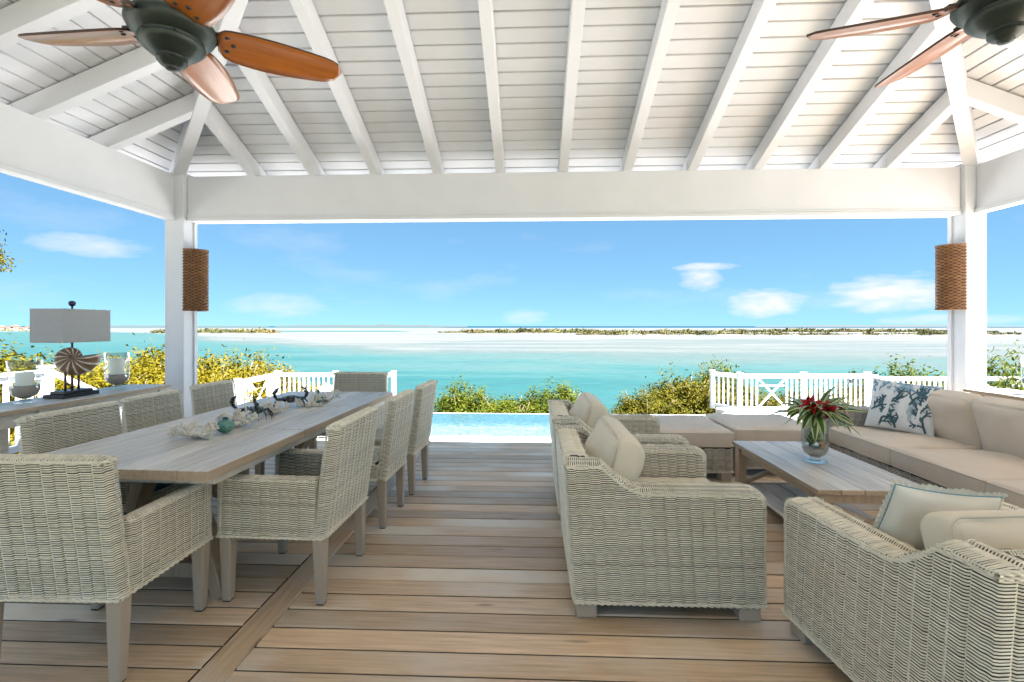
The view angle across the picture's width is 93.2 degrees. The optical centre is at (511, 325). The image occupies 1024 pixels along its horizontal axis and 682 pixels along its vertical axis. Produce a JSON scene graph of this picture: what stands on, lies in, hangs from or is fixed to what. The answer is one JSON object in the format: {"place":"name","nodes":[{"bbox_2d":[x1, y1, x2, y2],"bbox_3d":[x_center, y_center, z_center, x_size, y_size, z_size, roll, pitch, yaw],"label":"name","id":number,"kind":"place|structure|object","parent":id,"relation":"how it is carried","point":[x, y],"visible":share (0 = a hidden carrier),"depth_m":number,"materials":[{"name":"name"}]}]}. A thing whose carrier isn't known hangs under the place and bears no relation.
{"place":"outdoors","nodes":[
{"label":"outdoors","id":0,"kind":"place"},
{"bbox_2d":[26,325,268,326],"bbox_3d":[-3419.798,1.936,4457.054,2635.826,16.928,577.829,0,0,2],"label":"hills","id":1,"kind":"structure","parent":0,"point":[164,326],"depth_m":4257.37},
{"bbox_2d":[10,325,20,329],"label":"house","id":2,"kind":"structure","parent":1,"relation":"on","point":[14,327],"depth_m":977.62,"materials":[{"name":"paint"}]},
{"bbox_2d":[149,327,279,333],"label":"island","id":3,"kind":"structure","parent":0,"point":[218,330],"depth_m":639.02,"materials":[{"name":"green plant"}]},
{"bbox_2d":[319,383,331,390],"bbox_3d":[-4.069,1.587,8.432,1.711,1.026,0.679,0,0,-33],"label":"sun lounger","id":4,"kind":"object","parent":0,"point":[326,387],"visible":0.03,"depth_m":8.82,"materials":[{"name":"fabric"}]},
{"bbox_2d":[275,324,466,326],"bbox_3d":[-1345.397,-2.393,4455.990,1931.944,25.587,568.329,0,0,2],"label":"hills","id":5,"kind":"structure","parent":0,"point":[382,325],"depth_m":4256.90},
{"bbox_2d":[0,326,1023,413],"bbox_3d":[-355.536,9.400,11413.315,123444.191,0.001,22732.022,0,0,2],"label":"sea","id":6,"kind":"structure","parent":0,"point":[605,370],"depth_m":165.15,"materials":[{"name":"liquid"}]},
{"bbox_2d":[0,172,1023,325],"label":"sky","id":7,"kind":"structure","parent":0,"point":[93,254],"materials":[{"name":"blue"}]},
{"bbox_2d":[317,408,801,439],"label":"terrace","id":8,"kind":"structure","parent":0,"point":[722,410],"depth_m":11.88,"materials":[{"name":"concrete"}]},
{"bbox_2d":[54,371,95,388],"bbox_3d":[-5.245,1.310,6.395,0.109,1.580,1.574,0,0,7],"label":"stair handrail","id":9,"kind":"object","parent":8,"relation":"on","point":[59,375],"visible":0.07,"depth_m":5.80,"materials":[{"name":"white paint"}]},
{"bbox_2d":[119,371,396,418],"bbox_3d":[-4.564,1.617,9.515,3.084,0.965,5.574,0,0,2],"label":"railing","id":10,"kind":"object","parent":8,"relation":"on","point":[272,379],"visible":0.3,"depth_m":12.13,"materials":[{"name":"white paint"}]},
{"bbox_2d":[709,370,871,412],"bbox_3d":[6.894,1.613,11.984,3.704,0.975,0.724,0,0,2],"label":"railing","id":11,"kind":"object","parent":8,"relation":"on","point":[741,376],"visible":0.81,"depth_m":11.76,"materials":[{"name":"white paint"}]},
{"bbox_2d":[871,374,1023,394],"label":"railing","id":12,"kind":"object","parent":8,"relation":"on","point":[924,379],"visible":0.27,"depth_m":11.83,"materials":[{"name":"white paint"}]},
{"bbox_2d":[438,327,695,333],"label":"island","id":13,"kind":"structure","parent":0,"point":[546,330],"depth_m":642.47,"materials":[{"name":"green plant"}]},
{"bbox_2d":[576,329,830,335],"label":"island","id":14,"kind":"structure","parent":0,"point":[697,332],"depth_m":503.52,"materials":[{"name":"green plant"}]},
{"bbox_2d":[677,328,999,332],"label":"island","id":15,"kind":"structure","parent":0,"point":[836,330],"depth_m":703.84,"materials":[{"name":"green plant"}]},
{"bbox_2d":[755,325,1023,326],"bbox_3d":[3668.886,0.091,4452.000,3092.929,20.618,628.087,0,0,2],"label":"hills","id":16,"kind":"structure","parent":0,"point":[876,326],"depth_m":4258.53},
{"bbox_2d":[799,330,1023,335],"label":"island","id":17,"kind":"structure","parent":0,"point":[944,333],"depth_m":493.04,"materials":[{"name":"green plant"}]},
{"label":"ground","id":18,"kind":"structure","parent":0,"visible":0},
{"bbox_2d":[0,230,21,272],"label":"tree","id":19,"kind":"object","parent":18,"relation":"on","point":[3,261],"visible":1,"depth_m":8.24,"materials":[{"name":"green plant"}]},
{"bbox_2d":[0,328,57,385],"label":"shrub","id":20,"kind":"object","parent":18,"relation":"on","point":[22,359],"visible":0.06,"depth_m":9.47,"materials":[{"name":"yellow plant"}]},
{"bbox_2d":[0,355,62,452],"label":"shrub","id":21,"kind":"object","parent":18,"relation":"on","point":[10,395],"visible":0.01,"depth_m":8.56,"materials":[{"name":"yellow plant"}]},
{"bbox_2d":[0,343,103,383],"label":"shrub","id":22,"kind":"object","parent":18,"relation":"on","point":[22,355],"visible":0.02,"depth_m":10.16,"materials":[{"name":"yellow plant"}]},
{"bbox_2d":[0,363,114,453],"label":"shrub","id":23,"kind":"object","parent":18,"relation":"on","point":[60,387],"visible":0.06,"depth_m":8.62,"materials":[{"name":"yellow plant"}]},
{"bbox_2d":[1,350,114,387],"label":"shrub","id":24,"kind":"object","parent":18,"relation":"on","point":[96,367],"depth_m":10.37,"materials":[{"name":"yellow plant"}]},
{"bbox_2d":[1,362,146,435],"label":"shrub","id":25,"kind":"object","parent":18,"relation":"on","point":[90,384],"depth_m":9.11,"materials":[{"name":"yellow plant"}]},
{"bbox_2d":[44,349,162,386],"bbox_3d":[-8.955,1.863,10.855,4.221,2.711,3.864,0,0,2],"label":"shrub","id":26,"kind":"object","parent":18,"relation":"on","point":[115,357],"depth_m":11.05,"materials":[{"name":"yellow plant"}]},
{"bbox_2d":[80,350,197,425],"bbox_3d":[-7.707,1.593,10.036,2.910,2.179,2.814,0,0,2],"label":"shrub","id":27,"kind":"object","parent":18,"relation":"on","point":[132,379],"visible":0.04,"depth_m":9.75,"materials":[{"name":"yellow plant"}]},
{"bbox_2d":[89,332,219,381],"bbox_3d":[-8.691,1.733,11.426,3.736,3.196,3.589,0,0,2],"label":"shrub","id":28,"kind":"object","parent":18,"relation":"on","point":[158,356],"visible":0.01,"depth_m":11.30,"materials":[{"name":"yellow plant"}]},
{"bbox_2d":[137,350,231,383],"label":"shrub","id":29,"kind":"object","parent":18,"relation":"on","point":[199,378],"visible":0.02,"depth_m":10.49,"materials":[{"name":"yellow plant"}]},
{"bbox_2d":[159,344,279,396],"bbox_3d":[-7.503,1.846,12.136,3.482,3.121,3.751,0,0,2],"label":"shrub","id":30,"kind":"object","parent":18,"relation":"on","point":[218,360],"visible":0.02,"depth_m":11.87,"materials":[{"name":"yellow plant"}]},
{"bbox_2d":[197,354,279,401],"bbox_3d":[-6.851,1.729,11.244,2.682,2.140,2.923,0,0,40],"label":"shrub","id":31,"kind":"object","parent":18,"relation":"on","point":[259,385],"visible":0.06,"depth_m":11.20,"materials":[{"name":"yellow plant"}]},
{"bbox_2d":[219,346,305,390],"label":"shrub","id":32,"kind":"object","parent":18,"relation":"on","point":[256,361],"visible":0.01,"depth_m":14.13,"materials":[{"name":"yellow plant"}]},
{"bbox_2d":[238,357,311,393],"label":"shrub","id":33,"kind":"object","parent":18,"relation":"on","point":[286,383],"visible":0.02,"depth_m":13.16,"materials":[{"name":"yellow plant"}]},
{"bbox_2d":[295,370,332,390],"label":"shrub","id":34,"kind":"object","parent":18,"relation":"on","point":[311,386],"visible":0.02,"depth_m":15.30,"materials":[{"name":"yellow plant"}]},
{"bbox_2d":[0,440,881,681],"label":"deck","id":35,"kind":"structure","parent":18,"relation":"on","point":[457,571],"depth_m":2.32,"materials":[{"name":"brown wood"}]},
{"bbox_2d":[0,365,55,453],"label":"railing","id":36,"kind":"object","parent":35,"relation":"on","point":[44,375],"visible":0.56,"depth_m":5.43,"materials":[{"name":"white paint"}]},
{"bbox_2d":[0,384,170,455],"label":"console table","id":37,"kind":"object","parent":35,"relation":"on","point":[10,411],"visible":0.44,"depth_m":3.55,"materials":[{"name":"grey wood"}]},
{"bbox_2d":[8,372,40,398],"bbox_3d":[-3.465,0.396,3.441,0.194,0.299,0.194,0,0,2],"label":"hurricane lantern","id":38,"kind":"object","parent":37,"relation":"on","point":[25,386],"visible":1,"depth_m":3.40,"materials":[{"name":"clear glass"}]},
{"bbox_2d":[29,301,110,398],"bbox_3d":[-3.433,0.175,3.784,0.284,0.745,0.405,0,0,2],"label":"table lamp","id":39,"kind":"object","parent":37,"relation":"on","point":[58,325],"visible":1,"depth_m":3.72,"materials":[{"name":"white fabric"}]},
{"bbox_2d":[104,358,128,384],"bbox_3d":[-3.463,0.388,4.242,0.180,0.314,0.180,0,0,2],"label":"hurricane lantern","id":40,"kind":"object","parent":37,"relation":"on","point":[117,375],"visible":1,"depth_m":4.20,"materials":[{"name":"clear glass"}]},
{"bbox_2d":[13,401,178,510],"bbox_3d":[-2.348,0.945,2.877,0.652,0.911,0.605,0,0,5],"label":"dining chair","id":41,"kind":"object","parent":35,"relation":"on","point":[47,432],"visible":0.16,"depth_m":2.82,"materials":[{"name":"wicker"}]},
{"bbox_2d":[0,454,213,681],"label":"dining chair","id":42,"kind":"object","parent":35,"relation":"on","point":[69,527],"visible":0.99,"depth_m":1.86,"materials":[{"name":"wicker"}]},
{"bbox_2d":[120,389,248,503],"bbox_3d":[-2.343,0.945,3.518,0.650,0.911,0.492,0,0,4],"label":"dining chair","id":43,"kind":"object","parent":35,"relation":"on","point":[142,411],"visible":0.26,"depth_m":3.48,"materials":[{"name":"wicker"}]},
{"bbox_2d":[44,391,392,599],"bbox_3d":[-1.745,1.021,3.422,1.018,0.775,2.542,0,0,4],"label":"dining table","id":44,"kind":"object","parent":35,"relation":"on","point":[149,458],"visible":0.52,"depth_m":2.57,"materials":[{"name":"brown wood"}]},
{"bbox_2d":[167,420,219,439],"bbox_3d":[-1.780,0.587,2.750,0.264,0.098,0.249,0,0,2],"label":"coral","id":45,"kind":"object","parent":44,"relation":"on","point":[209,427],"visible":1,"depth_m":2.69},
{"bbox_2d":[217,417,234,432],"bbox_3d":[-1.695,0.586,2.861,0.100,0.093,0.092,0,0,2],"label":"glass float","id":46,"kind":"object","parent":44,"relation":"on","point":[226,424],"visible":0.94,"depth_m":2.83,"materials":[{"name":"teal glass"}]},
{"bbox_2d":[213,407,258,427],"bbox_3d":[-1.714,0.573,3.032,0.262,0.124,0.227,0,0,2],"label":"coral","id":47,"kind":"object","parent":44,"relation":"on","point":[240,417],"visible":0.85,"depth_m":3.02},
{"bbox_2d":[229,396,273,420],"bbox_3d":[-1.754,0.549,3.280,0.262,0.166,0.171,0,0,22],"label":"crab figurine","id":48,"kind":"object","parent":44,"relation":"on","point":[257,408],"visible":0.81,"depth_m":3.25,"materials":[{"name":"grey metal"}]},
{"bbox_2d":[259,401,290,414],"bbox_3d":[-1.718,0.581,3.469,0.246,0.108,0.206,0,0,-17],"label":"coral","id":49,"kind":"object","parent":44,"relation":"on","point":[275,409],"visible":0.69,"depth_m":3.44},
{"bbox_2d":[272,386,308,406],"bbox_3d":[-1.724,0.549,3.777,0.262,0.166,0.171,0,0,-23],"label":"crab figurine","id":50,"kind":"object","parent":44,"relation":"on","point":[289,398],"visible":0.88,"depth_m":3.75,"materials":[{"name":"grey metal"}]},
{"bbox_2d":[294,393,322,407],"bbox_3d":[-1.604,0.584,3.814,0.212,0.102,0.210,0,0,-24],"label":"coral","id":51,"kind":"object","parent":44,"relation":"on","point":[311,402],"visible":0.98,"depth_m":3.79},
{"bbox_2d":[314,389,322,402],"bbox_3d":[-1.583,0.574,3.949,0.084,0.117,0.084,0,0,2],"label":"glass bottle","id":52,"kind":"object","parent":44,"relation":"on","point":[318,392],"visible":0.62,"depth_m":3.94,"materials":[{"name":"green glass"}]},
{"bbox_2d":[312,389,340,401],"bbox_3d":[-1.577,0.582,4.057,0.206,0.106,0.240,0,0,45],"label":"coral","id":53,"kind":"object","parent":44,"relation":"on","point":[325,398],"visible":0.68,"depth_m":4.05},
{"bbox_2d":[189,380,264,474],"bbox_3d":[-2.326,0.945,4.198,0.650,0.911,0.492,0,0,5],"label":"dining chair","id":54,"kind":"object","parent":35,"relation":"on","point":[210,396],"visible":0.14,"depth_m":4.13,"materials":[{"name":"wicker"}]},
{"bbox_2d":[215,406,378,605],"bbox_3d":[-1.156,0.945,2.713,0.652,0.911,0.605,0,0,4],"label":"dining chair","id":55,"kind":"object","parent":35,"relation":"on","point":[316,495],"visible":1,"depth_m":2.44,"materials":[{"name":"wicker"}]},
{"bbox_2d":[309,371,388,449],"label":"dining chair","id":56,"kind":"object","parent":35,"relation":"on","point":[350,381],"visible":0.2,"depth_m":5.14,"materials":[{"name":"wicker"}]},
{"bbox_2d":[367,389,415,528],"bbox_3d":[-1.091,0.945,3.575,0.650,0.911,0.492,0,0,4],"label":"dining chair","id":57,"kind":"object","parent":35,"relation":"on","point":[389,454],"visible":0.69,"depth_m":3.39,"materials":[{"name":"wicker"}]},
{"bbox_2d":[373,380,437,494],"bbox_3d":[-1.024,0.945,4.243,0.650,0.911,0.492,0,0,5],"label":"dining chair","id":58,"kind":"object","parent":35,"relation":"on","point":[422,415],"visible":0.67,"depth_m":4.05,"materials":[{"name":"wicker"}]},
{"bbox_2d":[0,0,1023,417],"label":"pavilion","id":59,"kind":"structure","parent":35,"relation":"on","point":[518,110],"depth_m":4.08,"materials":[{"name":"white paint"}]},
{"bbox_2d":[18,0,341,103],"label":"ceiling fan","id":60,"kind":"object","parent":59,"relation":"hanging from","point":[184,38],"visible":1,"depth_m":1.72,"materials":[{"name":"brown wood"}]},
{"bbox_2d":[182,248,208,311],"bbox_3d":[-3.120,-0.453,4.823,0.176,0.613,0.230,0,0,2],"label":"wall sconce","id":61,"kind":"object","parent":59,"relation":"attached to","point":[195,284],"depth_m":4.74,"materials":[{"name":"wicker"}]},
{"bbox_2d":[806,0,1023,87],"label":"ceiling fan","id":62,"kind":"object","parent":59,"relation":"hanging from","point":[997,22],"visible":1,"depth_m":1.64,"materials":[{"name":"brown wood"}]},
{"bbox_2d":[934,243,966,310],"bbox_3d":[4.075,-0.453,4.535,0.176,0.613,0.228,0,0,2],"label":"wall sconce","id":63,"kind":"object","parent":59,"relation":"attached to","point":[950,275],"depth_m":4.46,"materials":[{"name":"wicker"}]},
{"bbox_2d":[548,392,689,518],"bbox_3d":[0.782,0.981,3.836,0.965,0.838,0.950,0,0,2],"label":"lounge chair","id":64,"kind":"object","parent":35,"relation":"on","point":[587,410],"visible":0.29,"depth_m":3.63,"materials":[{"name":"wicker"}]},
{"bbox_2d":[554,416,769,621],"bbox_3d":[0.743,0.981,2.747,0.965,0.838,0.950,0,0,2],"label":"lounge chair","id":65,"kind":"object","parent":35,"relation":"on","point":[652,525],"visible":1,"depth_m":2.29,"materials":[{"name":"wicker"}]},
{"bbox_2d":[639,415,733,480],"bbox_3d":[1.639,1.162,4.758,0.758,0.477,0.823,0,0,2],"label":"ottoman","id":66,"kind":"object","parent":35,"relation":"on","point":[712,440],"visible":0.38,"depth_m":4.36,"materials":[{"name":"fabric"}]},
{"bbox_2d":[705,413,817,474],"bbox_3d":[2.478,1.161,4.845,0.818,0.478,0.783,0,0,2],"label":"ottoman","id":67,"kind":"object","parent":35,"relation":"on","point":[756,427],"visible":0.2,"depth_m":4.51,"materials":[{"name":"fabric"}]},
{"bbox_2d":[732,441,919,525],"bbox_3d":[2.132,1.175,3.393,0.668,0.450,1.200,0,0,2],"label":"coffee table","id":68,"kind":"object","parent":35,"relation":"on","point":[837,478],"visible":0.56,"depth_m":3.29,"materials":[{"name":"brown wood"}]},
{"bbox_2d":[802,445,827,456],"bbox_3d":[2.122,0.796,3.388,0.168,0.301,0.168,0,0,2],"label":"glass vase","id":69,"kind":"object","parent":68,"relation":"on","point":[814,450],"visible":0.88,"depth_m":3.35,"materials":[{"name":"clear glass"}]},
{"bbox_2d":[770,386,867,448],"bbox_3d":[2.129,0.638,3.405,0.562,0.420,0.547,0,0,20],"label":"flower bouquet","id":70,"kind":"object","parent":69,"relation":"in","point":[811,411],"visible":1,"depth_m":3.32,"materials":[{"name":"green plant"}]},
{"bbox_2d":[817,440,827,449],"bbox_3d":[2.133,0.809,3.318,0.084,0.080,0.026,8,-11,-8],"label":"starfish","id":71,"kind":"object","parent":69,"relation":"in","point":[823,443],"visible":1,"depth_m":3.31},
{"bbox_2d":[781,496,1023,681],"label":"lounge chair","id":72,"kind":"object","parent":35,"relation":"on","point":[863,602],"visible":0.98,"depth_m":1.60,"materials":[{"name":"wicker"}]},
{"bbox_2d":[871,479,1007,549],"bbox_3d":[1.628,0.817,1.893,0.513,0.437,0.181,9,16,-8],"label":"throw pillow","id":73,"kind":"object","parent":72,"relation":"on","point":[905,509],"visible":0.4,"depth_m":1.81,"materials":[{"name":"beige fabric"}]},
{"bbox_2d":[823,389,1023,509],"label":"sofa","id":74,"kind":"object","parent":35,"relation":"on","point":[975,443],"visible":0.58,"depth_m":3.63,"materials":[{"name":"fabric"}]},
{"bbox_2d":[864,378,942,436],"bbox_3d":[3.453,0.715,4.285,0.184,0.460,0.500,22,-9,-36],"label":"throw pillow","id":75,"kind":"object","parent":74,"relation":"on","point":[900,406],"visible":0.95,"depth_m":4.23,"materials":[{"name":"white fabric"}]},
{"bbox_2d":[963,388,1023,400],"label":"console table","id":76,"kind":"object","parent":35,"relation":"on","point":[1013,394],"visible":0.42,"depth_m":4.04,"materials":[{"name":"white wood"}]},
{"bbox_2d":[433,374,494,412],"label":"shrub","id":77,"kind":"object","parent":18,"relation":"on","point":[455,403],"visible":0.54,"depth_m":13.06,"materials":[{"name":"green plant"}]},
{"bbox_2d":[472,393,541,413],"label":"shrub","id":78,"kind":"object","parent":18,"relation":"on","point":[507,406],"visible":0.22,"depth_m":12.95,"materials":[{"name":"green plant"}]},
{"bbox_2d":[520,376,581,413],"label":"shrub","id":79,"kind":"object","parent":18,"relation":"on","point":[544,397],"visible":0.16,"depth_m":13.41,"materials":[{"name":"green plant"}]},
{"bbox_2d":[412,413,734,442],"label":"pool","id":80,"kind":"structure","parent":18,"relation":"in","point":[484,427],"depth_m":9.79,"materials":[{"name":"liquid"}]},
{"bbox_2d":[608,383,682,414],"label":"shrub","id":81,"kind":"object","parent":18,"relation":"on","point":[636,405],"visible":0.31,"depth_m":14.10,"materials":[{"name":"green plant"}]},
{"bbox_2d":[636,360,734,414],"bbox_3d":[5.235,2.374,15.003,3.584,2.835,3.270,0,0,2],"label":"shrub","id":82,"kind":"object","parent":18,"relation":"on","point":[690,398],"visible":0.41,"depth_m":14.44,"materials":[{"name":"green plant"}]},
{"bbox_2d":[684,354,760,405],"bbox_3d":[7.147,2.429,16.506,2.880,2.942,3.150,0,0,2],"label":"shrub","id":83,"kind":"object","parent":18,"relation":"on","point":[726,370],"visible":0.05,"depth_m":16.51,"materials":[{"name":"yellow plant"}]},
{"bbox_2d":[711,383,793,411],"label":"shrub","id":84,"kind":"object","parent":18,"relation":"on","point":[771,402],"visible":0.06,"depth_m":14.26,"materials":[{"name":"green plant"}]},
{"bbox_2d":[759,378,863,406],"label":"shrub","id":85,"kind":"object","parent":18,"relation":"on","point":[799,397],"visible":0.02,"depth_m":15.39,"materials":[{"name":"green plant"}]},
{"bbox_2d":[807,372,882,405],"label":"shrub","id":86,"kind":"object","parent":18,"relation":"on","point":[848,393],"visible":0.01,"depth_m":15.64,"materials":[{"name":"green plant"}]},
{"bbox_2d":[828,350,941,400],"bbox_3d":[12.861,2.609,16.236,3.980,3.664,4.482,0,0,2],"label":"shrub","id":87,"kind":"object","parent":18,"relation":"on","point":[908,370],"visible":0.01,"depth_m":16.36,"materials":[{"name":"green plant"}]},
{"bbox_2d":[886,364,945,388],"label":"shrub","id":88,"kind":"object","parent":18,"relation":"on","point":[942,382],"depth_m":16.62,"materials":[{"name":"green plant"}]},
{"bbox_2d":[987,339,1023,390],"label":"shrub","id":89,"kind":"object","parent":18,"relation":"on","point":[1007,375],"visible":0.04,"depth_m":11.96,"materials":[{"name":"green plant"}]}
]}

